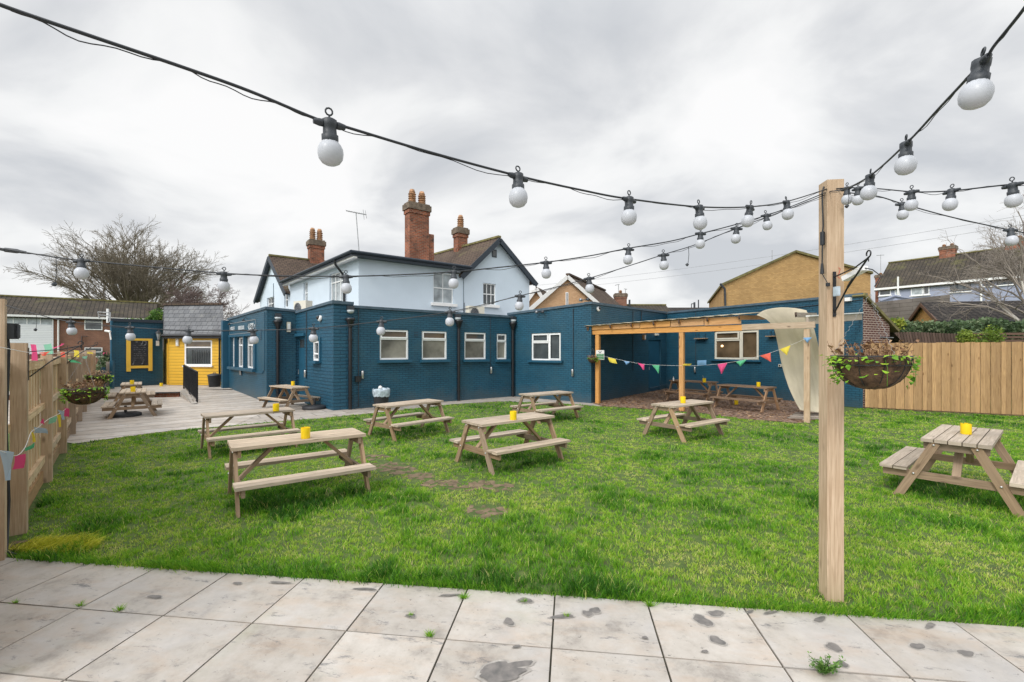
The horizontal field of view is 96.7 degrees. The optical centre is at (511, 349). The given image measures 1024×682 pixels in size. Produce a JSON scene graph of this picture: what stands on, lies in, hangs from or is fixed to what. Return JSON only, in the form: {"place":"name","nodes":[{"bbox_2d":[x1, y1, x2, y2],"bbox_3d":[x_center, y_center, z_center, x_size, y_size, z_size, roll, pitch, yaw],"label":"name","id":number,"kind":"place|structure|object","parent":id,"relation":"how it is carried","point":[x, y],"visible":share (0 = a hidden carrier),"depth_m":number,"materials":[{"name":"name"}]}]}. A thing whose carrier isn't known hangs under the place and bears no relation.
{"place":"outdoors","nodes":[
{"label":"outdoors","id":0,"kind":"place"},
{"bbox_2d":[9,383,230,393],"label":"raised terrace","id":1,"kind":"structure","parent":0,"point":[167,388],"depth_m":19.96,"materials":[{"name":"grey wood"}]},
{"bbox_2d":[101,361,113,388],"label":"blue gate","id":2,"kind":"structure","parent":1,"relation":"on","point":[110,366],"depth_m":19.40,"materials":[{"name":"paint"}]},
{"bbox_2d":[161,303,223,385],"bbox_3d":[-15.826,-0.237,22.370,4.920,4.135,1.866,0,0,9],"label":"yellow kiosk","id":3,"kind":"object","parent":1,"relation":"on","point":[201,353],"visible":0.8,"depth_m":21.84,"materials":[{"name":"paint"}]},
{"bbox_2d":[165,344,167,384],"bbox_3d":[-17.080,0.700,22.484,0.040,2.000,0.900,0,0,-44],"label":"door","id":4,"kind":"structure","parent":3,"relation":"in","point":[166,345],"depth_m":22.30,"materials":[{"name":"yellow paint"}]},
{"bbox_2d":[182,340,212,366],"bbox_3d":[-14.992,0.181,21.794,1.544,1.273,0.275,0,0,5],"label":"window","id":5,"kind":"structure","parent":3,"relation":"in","point":[196,345],"depth_m":21.78,"materials":[{"name":"white plastic"}]},
{"bbox_2d":[207,372,220,386],"bbox_3d":[-13.665,1.365,20.900,0.590,0.670,0.590,0,0,0],"label":"round bin","id":6,"kind":"object","parent":1,"relation":"on","point":[214,379],"visible":0.94,"depth_m":20.71,"materials":[{"name":"black plastic"}]},
{"bbox_2d":[8,397,306,442],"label":"terrace","id":7,"kind":"structure","parent":0,"point":[176,413],"depth_m":12.55,"materials":[{"name":"grey wood"}]},
{"bbox_2d":[9,393,179,399],"bbox_3d":[-16.972,1.810,17.683,7.210,0.220,0.069,0,0,-11],"label":"terrace riser","id":8,"kind":"object","parent":7,"relation":"on","point":[167,394],"visible":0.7,"depth_m":18.26,"materials":[{"name":"red brick"}]},
{"bbox_2d":[96,351,114,386],"bbox_3d":[-18.173,0.969,20.289,0.812,1.866,1.522,0,0,-33],"label":"garden shrub","id":9,"kind":"object","parent":7,"relation":"on","point":[103,360],"visible":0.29,"depth_m":20.46,"materials":[{"name":"green plant"}]},
{"bbox_2d":[108,406,141,417],"bbox_3d":[-11.043,1.750,13.000,0.740,0.300,0.740,0,0,0],"label":"parasol base","id":10,"kind":"object","parent":7,"relation":"on","point":[124,413],"visible":0.88,"depth_m":12.82,"materials":[{"name":"black plastic"}]},
{"bbox_2d":[107,382,154,401],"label":"picnic table","id":11,"kind":"object","parent":7,"relation":"on","point":[116,395],"visible":0.63,"depth_m":15.80,"materials":[{"name":"brown wood"}]},
{"bbox_2d":[100,388,162,418],"bbox_3d":[-11.066,1.575,13.311,1.334,0.778,1.540,0,0,-38],"label":"picnic table","id":12,"kind":"object","parent":7,"relation":"on","point":[152,405],"visible":0.94,"depth_m":12.89,"materials":[{"name":"brown wood"}]},
{"bbox_2d":[180,389,196,403],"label":"ramp kerb","id":13,"kind":"structure","parent":7,"relation":"on","point":[186,395],"depth_m":17.47,"materials":[{"name":"grey concrete"}]},
{"bbox_2d":[185,388,262,402],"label":"ramp","id":14,"kind":"structure","parent":7,"relation":"on","point":[219,396],"depth_m":17.72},
{"bbox_2d":[183,364,197,401],"bbox_3d":[-12.819,1.262,18.106,0.070,1.235,4.782,0,0,-40],"label":"ramp handrail","id":15,"kind":"object","parent":14,"relation":"on","point":[190,380],"visible":0.99,"depth_m":17.75,"materials":[{"name":"black metal"}]},
{"bbox_2d":[257,384,319,406],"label":"picnic table","id":16,"kind":"object","parent":7,"relation":"on","point":[283,399],"visible":0.94,"depth_m":14.74,"materials":[{"name":"brown wood"}]},
{"bbox_2d":[237,396,600,424],"bbox_3d":[-2.583,1.900,15.502,11.100,0.001,4.414,0,0,-21],"label":"paving strip","id":17,"kind":"object","parent":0,"point":[298,413],"visible":0.47,"depth_m":14.00,"materials":[{"name":"grey concrete"}]},
{"bbox_2d":[302,399,325,409],"bbox_3d":[-6.360,1.750,14.652,0.740,0.300,0.740,0,0,0],"label":"parasol base","id":18,"kind":"object","parent":17,"relation":"on","point":[314,406],"visible":0.97,"depth_m":14.43,"materials":[{"name":"black plastic"}]},
{"bbox_2d":[221,300,516,410],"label":"pub wing","id":19,"kind":"structure","parent":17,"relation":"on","point":[436,357],"depth_m":16.39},
{"bbox_2d":[239,337,242,366],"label":"window","id":20,"kind":"structure","parent":19,"relation":"in","point":[240,339],"depth_m":19.25,"materials":[{"name":"white plastic"}]},
{"bbox_2d":[248,337,252,367],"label":"window","id":21,"kind":"structure","parent":19,"relation":"in","point":[250,346],"depth_m":18.27,"materials":[{"name":"white plastic"}]},
{"bbox_2d":[298,337,303,398],"bbox_3d":[-7.616,0.720,16.650,0.662,2.360,0.720,0,0,0],"label":"door","id":22,"kind":"structure","parent":19,"relation":"in","point":[301,339],"depth_m":16.74,"materials":[{"name":"blue paint"}]},
{"bbox_2d":[294,300,312,310],"bbox_3d":[-8.962,-1.774,19.491,0.840,0.620,0.340,0,0,31],"label":"air conditioner","id":23,"kind":"object","parent":19,"relation":"on","point":[300,305],"visible":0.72,"depth_m":19.33,"materials":[{"name":"beige plastic"}]},
{"bbox_2d":[308,341,320,363],"bbox_3d":[-6.539,0.080,15.303,0.496,0.755,0.719,0,0,-42],"label":"window","id":24,"kind":"structure","parent":19,"relation":"in","point":[315,344],"depth_m":15.32,"materials":[{"name":"white plastic"}]},
{"bbox_2d":[378,330,411,362],"bbox_3d":[-3.954,-0.119,15.407,1.035,1.108,0.865,0,0,0],"label":"window","id":25,"kind":"structure","parent":19,"relation":"in","point":[394,343],"depth_m":15.49,"materials":[{"name":"white plastic"}]},
{"bbox_2d":[253,189,537,314],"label":"white pub house","id":26,"kind":"structure","parent":19,"relation":"on","point":[435,292],"depth_m":22.45,"materials":[{"name":"white paint"}]},
{"bbox_2d":[331,271,343,300],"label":"window","id":27,"kind":"structure","parent":26,"relation":"in","point":[336,282],"depth_m":21.02,"materials":[{"name":"white plastic"}]},
{"bbox_2d":[431,273,457,306],"bbox_3d":[-3.205,-2.851,21.520,1.173,1.579,0.958,0,0,0],"label":"window","id":28,"kind":"structure","parent":26,"relation":"in","point":[442,293],"depth_m":21.62,"materials":[{"name":"white glass"}]},
{"bbox_2d":[481,283,499,307],"bbox_3d":[-1.102,-2.765,23.143,0.948,1.229,0.784,0,0,0],"label":"window","id":29,"kind":"structure","parent":26,"relation":"in","point":[488,289],"depth_m":23.26,"materials":[{"name":"white plastic"}]},
{"bbox_2d":[420,331,450,362],"bbox_3d":[-2.747,-0.107,16.339,1.023,1.110,0.855,0,0,0],"label":"window","id":30,"kind":"structure","parent":19,"relation":"in","point":[434,343],"depth_m":16.44,"materials":[{"name":"white plastic"}]},
{"bbox_2d":[465,306,483,313],"bbox_3d":[-1.702,-1.692,20.992,0.840,0.620,0.340,0,0,-38],"label":"air conditioner","id":31,"kind":"object","parent":19,"relation":"on","point":[478,309],"visible":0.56,"depth_m":20.85,"materials":[{"name":"beige plastic"}]},
{"bbox_2d":[463,332,489,361],"bbox_3d":[-1.365,-0.098,17.405,1.000,1.123,0.838,0,0,0],"label":"window","id":32,"kind":"structure","parent":19,"relation":"in","point":[474,343],"depth_m":17.49,"materials":[{"name":"white plastic"}]},
{"bbox_2d":[495,334,509,361],"bbox_3d":[-0.454,-0.078,18.279,0.658,1.114,0.456,0,0,-36],"label":"window","id":33,"kind":"structure","parent":19,"relation":"in","point":[501,338],"depth_m":18.27,"materials":[{"name":"white plastic"}]},
{"bbox_2d":[372,386,389,407],"bbox_3d":[-4.176,1.520,14.530,0.552,0.760,0.566,0,0,-17],"label":"planter","id":34,"kind":"object","parent":17,"relation":"on","point":[381,394],"visible":0.83,"depth_m":14.33,"materials":[{"name":"black plant"}]},
{"bbox_2d":[0,558,1023,681],"bbox_3d":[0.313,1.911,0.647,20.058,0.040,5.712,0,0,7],"label":"patio","id":35,"kind":"structure","parent":0,"point":[169,625],"depth_m":3.01,"materials":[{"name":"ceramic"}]},
{"bbox_2d":[807,651,845,674],"bbox_3d":[1.840,1.845,2.672,0.190,0.112,0.178,0,0,-39],"label":"leafy weed","id":36,"kind":"object","parent":35,"relation":"on","point":[826,669],"visible":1,"depth_m":2.65,"materials":[{"name":"green plant"}]},
{"bbox_2d":[0,0,1023,319],"label":"sky","id":37,"kind":"structure","parent":0,"point":[717,103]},
{"bbox_2d":[5,392,1023,627],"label":"lawn","id":38,"kind":"structure","parent":0,"point":[61,458],"depth_m":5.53,"materials":[{"name":"green plant"}]},
{"bbox_2d":[0,299,95,560],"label":"fence","id":39,"kind":"object","parent":38,"relation":"on","point":[35,398],"visible":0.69,"depth_m":5.57,"materials":[{"name":"brown wood"}]},
{"bbox_2d":[7,323,19,555],"bbox_3d":[-4.662,0.827,4.208,0.140,2.144,0.166,0,0,-41],"label":"fence post","id":40,"kind":"object","parent":39,"relation":"attached to","point":[13,330],"visible":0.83,"depth_m":4.22,"materials":[{"name":"brown wood"}]},
{"bbox_2d":[0,408,68,480],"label":"bunting","id":41,"kind":"object","parent":39,"relation":"hanging from","point":[7,459],"visible":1,"depth_m":4.01},
{"bbox_2d":[0,343,106,363],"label":"bunting","id":42,"kind":"object","parent":39,"relation":"hanging from","point":[46,347],"visible":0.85,"depth_m":5.97},
{"bbox_2d":[28,341,83,379],"bbox_3d":[-4.913,0.111,4.912,0.426,0.418,0.022,0,0,-41],"label":"basket bracket","id":43,"kind":"object","parent":39,"relation":"attached to","point":[53,359],"visible":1,"depth_m":4.87,"materials":[{"name":"black metal"}]},
{"bbox_2d":[55,356,111,404],"bbox_3d":[-4.751,0.342,5.051,0.458,0.536,0.471,0,0,16],"label":"hanging basket","id":44,"kind":"object","parent":43,"relation":"hanging from","point":[82,394],"visible":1,"depth_m":4.97,"materials":[{"name":"black paint"}]},
{"bbox_2d":[84,357,113,384],"bbox_3d":[-7.929,0.408,8.727,0.470,0.536,0.458,0,0,-9],"label":"hanging basket","id":45,"kind":"object","parent":39,"relation":"hanging from","point":[101,377],"visible":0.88,"depth_m":8.65,"materials":[{"name":"black paint"}]},
{"bbox_2d":[9,532,111,558],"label":"yellowed grass","id":46,"kind":"structure","parent":38,"relation":"on","point":[40,543],"depth_m":4.42,"materials":[{"name":"yellow plant"}]},
{"bbox_2d":[98,309,163,386],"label":"navy outhouse","id":47,"kind":"structure","parent":38,"relation":"on","point":[145,376],"depth_m":21.36,"materials":[{"name":"blue paint"}]},
{"bbox_2d":[126,338,151,371],"bbox_3d":[-17.520,0.238,21.402,0.076,1.537,0.973,0,0,35],"label":"chalkboard","id":48,"kind":"object","parent":47,"relation":"attached to","point":[138,352],"visible":0.99,"depth_m":21.38,"materials":[{"name":"yellow paint"}]},
{"bbox_2d":[198,407,300,458],"bbox_3d":[-5.099,1.580,8.836,1.517,0.766,1.313,0,0,-41],"label":"picnic table","id":49,"kind":"object","parent":38,"relation":"on","point":[206,435],"visible":0.95,"depth_m":8.65,"materials":[{"name":"brown wood"}]},
{"bbox_2d":[10,454,513,550],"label":"soil","id":50,"kind":"structure","parent":38,"relation":"on","point":[479,484],"depth_m":6.47,"materials":[{"name":"brown soil"}]},
{"bbox_2d":[224,428,375,517],"bbox_3d":[-2.834,1.563,6.062,1.596,0.806,1.382,0,0,-36],"label":"picnic table","id":51,"kind":"object","parent":38,"relation":"on","point":[238,446],"visible":0.94,"depth_m":5.88,"materials":[{"name":"grey wood"}]},
{"bbox_2d":[301,427,309,438],"bbox_3d":[-2.706,1.089,5.962,0.114,0.142,0.114,0,0,0],"label":"yellow pot","id":52,"kind":"object","parent":51,"relation":"on","point":[305,432],"visible":1,"depth_m":5.91,"materials":[{"name":"ceramic"}]},
{"bbox_2d":[363,399,453,441],"bbox_3d":[-2.326,1.577,10.319,1.325,0.772,1.530,0,0,41],"label":"picnic table","id":53,"kind":"object","parent":38,"relation":"on","point":[388,417],"visible":0.94,"depth_m":10.08,"materials":[{"name":"brown wood"}]},
{"bbox_2d":[450,412,570,474],"bbox_3d":[-0.040,1.567,7.821,1.579,0.797,1.367,0,0,-39],"label":"picnic table","id":54,"kind":"object","parent":38,"relation":"on","point":[479,425],"visible":0.94,"depth_m":7.62,"materials":[{"name":"grey wood"}]},
{"bbox_2d":[510,390,582,423],"bbox_3d":[0.958,1.576,12.589,1.533,0.774,1.328,0,0,-38],"label":"picnic table","id":55,"kind":"object","parent":38,"relation":"on","point":[534,404],"visible":0.91,"depth_m":12.42,"materials":[{"name":"brown wood"}]},
{"bbox_2d":[637,399,729,441],"bbox_3d":[3.839,1.574,10.222,1.544,0.780,1.337,0,0,-36],"label":"picnic table","id":56,"kind":"object","parent":38,"relation":"on","point":[670,407],"visible":0.98,"depth_m":10.02,"materials":[{"name":"brown wood"}]},
{"bbox_2d":[507,293,901,407],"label":"garden wing","id":57,"kind":"structure","parent":38,"relation":"on","point":[554,346],"depth_m":17.84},
{"bbox_2d":[527,333,562,362],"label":"window","id":58,"kind":"structure","parent":57,"relation":"in","point":[546,347],"depth_m":17.55,"materials":[{"name":"white plastic"}]},
{"bbox_2d":[648,340,659,390],"bbox_3d":[6.545,0.730,21.003,0.102,2.300,1.513,0,0,38],"label":"door","id":59,"kind":"structure","parent":57,"relation":"in","point":[653,346],"depth_m":20.98,"materials":[{"name":"blue paint"}]},
{"bbox_2d":[710,330,761,361],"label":"window","id":60,"kind":"structure","parent":57,"relation":"in","point":[729,345],"depth_m":18.87,"materials":[{"name":"beige plastic"}]},
{"bbox_2d":[787,412,818,419],"bbox_3d":[8.631,1.869,13.017,0.975,0.062,2.433,0,0,40],"label":"slatted duckboard","id":61,"kind":"object","parent":38,"relation":"on","point":[802,417],"visible":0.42,"depth_m":12.72,"materials":[{"name":"grey wood"}]},
{"bbox_2d":[819,179,843,601],"bbox_3d":[2.436,0.355,3.490,0.153,3.290,0.143,0,0,7],"label":"tall post","id":62,"kind":"object","parent":38,"relation":"on","point":[831,430],"visible":0.97,"depth_m":3.45,"materials":[{"name":"brown wood"}]},
{"bbox_2d":[0,192,825,293],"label":"festoon lights","id":63,"kind":"object","parent":62,"relation":"hanging from","point":[81,271],"visible":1,"depth_m":2.93,"materials":[{"name":"black rubber"}]},
{"bbox_2d":[0,3,826,229],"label":"festoon lights","id":64,"kind":"object","parent":62,"relation":"hanging from","point":[330,151],"visible":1,"depth_m":1.37,"materials":[{"name":"white glass"}]},
{"bbox_2d":[6,196,820,343],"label":"festoon lights","id":65,"kind":"object","parent":62,"relation":"hanging from","point":[130,335],"visible":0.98,"depth_m":3.77,"materials":[{"name":"black rubber"}]},
{"bbox_2d":[833,250,871,316],"bbox_3d":[2.408,-0.459,3.228,0.022,0.418,0.425,0,0,7],"label":"basket bracket","id":66,"kind":"object","parent":62,"relation":"attached to","point":[835,308],"visible":1,"depth_m":3.30,"materials":[{"name":"black metal"}]},
{"bbox_2d":[833,266,880,295],"bbox_3d":[2.453,-0.493,3.247,0.055,0.187,0.346,0,0,-8],"label":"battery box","id":67,"kind":"object","parent":66,"relation":"attached to","point":[846,277],"visible":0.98,"depth_m":3.26,"materials":[{"name":"white plastic"}]},
{"bbox_2d":[819,294,921,389],"bbox_3d":[2.391,-0.053,3.044,0.560,0.638,0.545,0,0,0],"label":"hanging basket","id":68,"kind":"object","parent":66,"relation":"hanging from","point":[865,369],"visible":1,"depth_m":2.93,"materials":[{"name":"brown wicker"}]},
{"bbox_2d":[829,6,1023,199],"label":"festoon lights","id":69,"kind":"object","parent":62,"relation":"hanging from","point":[977,91],"visible":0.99,"depth_m":1.23,"materials":[{"name":"black rubber"}]},
{"bbox_2d":[836,177,1023,210],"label":"festoon lights","id":70,"kind":"object","parent":62,"relation":"hanging from","point":[1013,197],"visible":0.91,"depth_m":2.69,"materials":[{"name":"black rubber"}]},
{"bbox_2d":[851,192,1023,245],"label":"festoon lights","id":71,"kind":"object","parent":62,"relation":"hanging from","point":[1012,239],"visible":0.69,"depth_m":3.35,"materials":[{"name":"white glass"}]},
{"bbox_2d":[890,316,907,386],"bbox_3d":[14.519,0.303,17.192,0.692,3.196,0.695,0,0,26],"label":"garden shrub","id":72,"kind":"object","parent":38,"relation":"on","point":[900,322],"visible":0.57,"depth_m":17.02,"materials":[{"name":"green plant"}]},
{"bbox_2d":[895,332,957,351],"bbox_3d":[15.241,0.615,16.850,2.384,2.571,0.158,0,0,11],"label":"picket fence","id":73,"kind":"object","parent":38,"relation":"on","point":[912,337],"visible":0.43,"depth_m":16.78,"materials":[{"name":"brown wood"}]},
{"bbox_2d":[865,342,1023,415],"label":"fence","id":74,"kind":"object","parent":38,"relation":"on","point":[946,372],"visible":0.92,"depth_m":13.63,"materials":[{"name":"brown wood"}]},
{"bbox_2d":[879,424,1023,517],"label":"picnic table","id":75,"kind":"object","parent":38,"relation":"on","point":[938,441],"visible":0.96,"depth_m":5.77,"materials":[{"name":"grey wood"}]},
{"bbox_2d":[960,420,977,434],"bbox_3d":[6.072,1.024,6.043,0.189,0.194,0.133,0,0,34],"label":"yellow pot","id":76,"kind":"object","parent":75,"relation":"on","point":[966,428],"visible":1,"depth_m":6.02,"materials":[{"name":"ceramic"}]},
{"bbox_2d":[894,317,1023,396],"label":"hedge","id":77,"kind":"object","parent":38,"relation":"on","point":[973,325],"visible":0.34,"depth_m":17.31,"materials":[{"name":"green plant"}]},
{"bbox_2d":[917,191,1023,320],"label":"silver birch","id":78,"kind":"object","parent":38,"relation":"on","point":[1009,276],"visible":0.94,"depth_m":20.77,"materials":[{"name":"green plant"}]},
{"bbox_2d":[955,324,1006,387],"bbox_3d":[16.250,0.504,15.778,1.403,2.794,0.710,0,0,14],"label":"yellow green shrub","id":79,"kind":"object","parent":38,"relation":"on","point":[967,335],"visible":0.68,"depth_m":15.72,"materials":[{"name":"green plant"}]},
{"bbox_2d":[970,333,1023,347],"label":"slatted screen","id":80,"kind":"object","parent":38,"relation":"on","point":[1006,336],"visible":0.12,"depth_m":15.96,"materials":[{"name":"brown wood"}]},
{"bbox_2d":[594,388,818,422],"bbox_3d":[7.585,1.894,16.814,6.703,0.001,8.355,0,0,38],"label":"chip bed","id":81,"kind":"object","parent":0,"point":[728,408],"visible":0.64,"depth_m":15.19,"materials":[{"name":"brown wood"}]},
{"bbox_2d":[663,379,722,401],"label":"picnic table","id":82,"kind":"object","parent":81,"relation":"on","point":[706,395],"visible":0.75,"depth_m":16.61,"materials":[{"name":"brown wood"}]},
{"bbox_2d":[586,312,863,422],"bbox_3d":[6.964,0.346,15.473,7.564,3.208,4.728,0,0,42],"label":"pergola","id":83,"kind":"object","parent":81,"relation":"on","point":[719,322],"visible":0.96,"depth_m":13.91,"materials":[{"name":"orange wood"}]},
{"bbox_2d":[596,350,603,359],"bbox_3d":[3.109,0.184,16.060,0.288,0.339,0.012,0,0,0],"label":"notice","id":84,"kind":"object","parent":83,"relation":"attached to","point":[600,354],"visible":0.95,"depth_m":16.06,"materials":[{"name":"green"}]},
{"bbox_2d":[605,337,811,373],"bbox_3d":[5.437,0.213,13.759,6.124,1.072,0.120,0,0,42],"label":"bunting","id":85,"kind":"object","parent":83,"relation":"hanging from","point":[785,350],"visible":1,"depth_m":13.18},
{"bbox_2d":[757,307,818,412],"bbox_3d":[8.089,0.266,13.095,1.919,3.012,0.561,0,0,8],"label":"shade sail","id":86,"kind":"object","parent":83,"relation":"attached to","point":[792,361],"visible":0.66,"depth_m":13.23,"materials":[{"name":"beige fabric"}]},
{"bbox_2d":[710,384,782,412],"bbox_3d":[7.535,1.560,14.652,1.395,0.813,1.612,0,0,-34],"label":"picnic table","id":87,"kind":"object","parent":81,"relation":"on","point":[763,402],"visible":0.94,"depth_m":14.36,"materials":[{"name":"brown wood"}]},
{"bbox_2d":[533,215,1022,285],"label":"overhead wire","id":88,"kind":"object","parent":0,"point":[815,249],"visible":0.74,"depth_m":38.09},
{"bbox_2d":[548,224,1021,289],"bbox_3d":[19.912,-8.346,45.000,48.192,1.597,0.026,0,0,39],"label":"overhead wire","id":89,"kind":"object","parent":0,"point":[844,252],"visible":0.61,"depth_m":37.80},
{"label":"hillside","id":90,"kind":"structure","parent":0,"visible":0},
{"bbox_2d":[613,284,669,313],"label":"mossy bungalow","id":91,"kind":"object","parent":90,"relation":"on","point":[620,297],"visible":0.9,"depth_m":46.48,"materials":[{"name":"beige brick"}]},
{"bbox_2d":[669,300,699,310],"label":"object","id":92,"kind":"structure","parent":90,"relation":"on","point":[676,309],"depth_m":55.08,"materials":[{"name":"beige brick"}]},
{"bbox_2d":[707,250,872,307],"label":"tan gable building","id":93,"kind":"structure","parent":90,"relation":"on","point":[792,275],"depth_m":27.99,"materials":[{"name":"brick"}]},
{"bbox_2d":[878,295,911,301],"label":"garage gable","id":94,"kind":"structure","parent":90,"relation":"on","point":[893,297],"depth_m":40.90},
{"bbox_2d":[876,295,949,320],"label":"roof","id":95,"kind":"structure","parent":90,"relation":"on","point":[905,308],"depth_m":33.89,"materials":[{"name":"grey tile"}]},
{"bbox_2d":[874,235,1023,302],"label":"lilac terrace","id":96,"kind":"structure","parent":90,"relation":"on","point":[901,278],"depth_m":48.82,"materials":[{"name":"brown tile"}]},
{"bbox_2d":[878,290,891,296],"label":"window","id":97,"kind":"structure","parent":96,"relation":"in","point":[888,292],"depth_m":51.44,"materials":[{"name":"white plastic"}]},
{"bbox_2d":[909,287,923,296],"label":"window","id":98,"kind":"structure","parent":96,"relation":"in","point":[914,291],"depth_m":49.12,"materials":[{"name":"white plastic"}]},
{"bbox_2d":[950,283,970,292],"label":"window","id":99,"kind":"structure","parent":96,"relation":"in","point":[960,287],"depth_m":46.27,"materials":[{"name":"white glass"}]},
{"bbox_2d":[908,301,1023,324],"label":"tan bungalow","id":100,"kind":"object","parent":90,"relation":"on","point":[923,311],"visible":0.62,"depth_m":24.71,"materials":[{"name":"tile"}]},
{"label":"ground","id":101,"kind":"structure","parent":0,"visible":0},
{"bbox_2d":[0,294,157,366],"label":"brick terrace","id":102,"kind":"structure","parent":101,"relation":"on","point":[53,332],"depth_m":43.68,"materials":[{"name":"brown tile"}]},
{"bbox_2d":[7,318,52,324],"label":"window","id":103,"kind":"structure","parent":102,"relation":"in","point":[9,320],"depth_m":41.70,"materials":[{"name":"white plastic"}]},
{"bbox_2d":[84,320,101,329],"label":"window","id":104,"kind":"structure","parent":102,"relation":"in","point":[86,326],"depth_m":44.21,"materials":[{"name":"white plastic"}]},
{"bbox_2d":[3,215,241,317],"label":"bare beech tree","id":105,"kind":"object","parent":101,"relation":"on","point":[128,280],"visible":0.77,"depth_m":57.21,"materials":[{"name":"brown plant"}]},
{"bbox_2d":[144,308,162,319],"bbox_3d":[-19.922,-0.230,25.486,1.183,4.260,0.976,0,0,0],"label":"garden shrub","id":106,"kind":"object","parent":101,"relation":"on","point":[156,315],"visible":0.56,"depth_m":25.29,"materials":[{"name":"green plant"}]},
{"bbox_2d":[144,274,239,319],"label":"bare birch tree","id":107,"kind":"object","parent":101,"relation":"on","point":[190,299],"visible":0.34,"depth_m":51.70,"materials":[{"name":"brown plant"}]},
{"bbox_2d":[529,287,545,306],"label":"buff brick annex","id":108,"kind":"object","parent":101,"relation":"on","point":[534,297],"visible":0.13,"depth_m":40.17,"materials":[{"name":"brown"}]},
{"bbox_2d":[529,273,619,309],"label":"buff brick house","id":109,"kind":"structure","parent":101,"relation":"on","point":[566,295],"depth_m":35.10,"materials":[{"name":"brown tile"}]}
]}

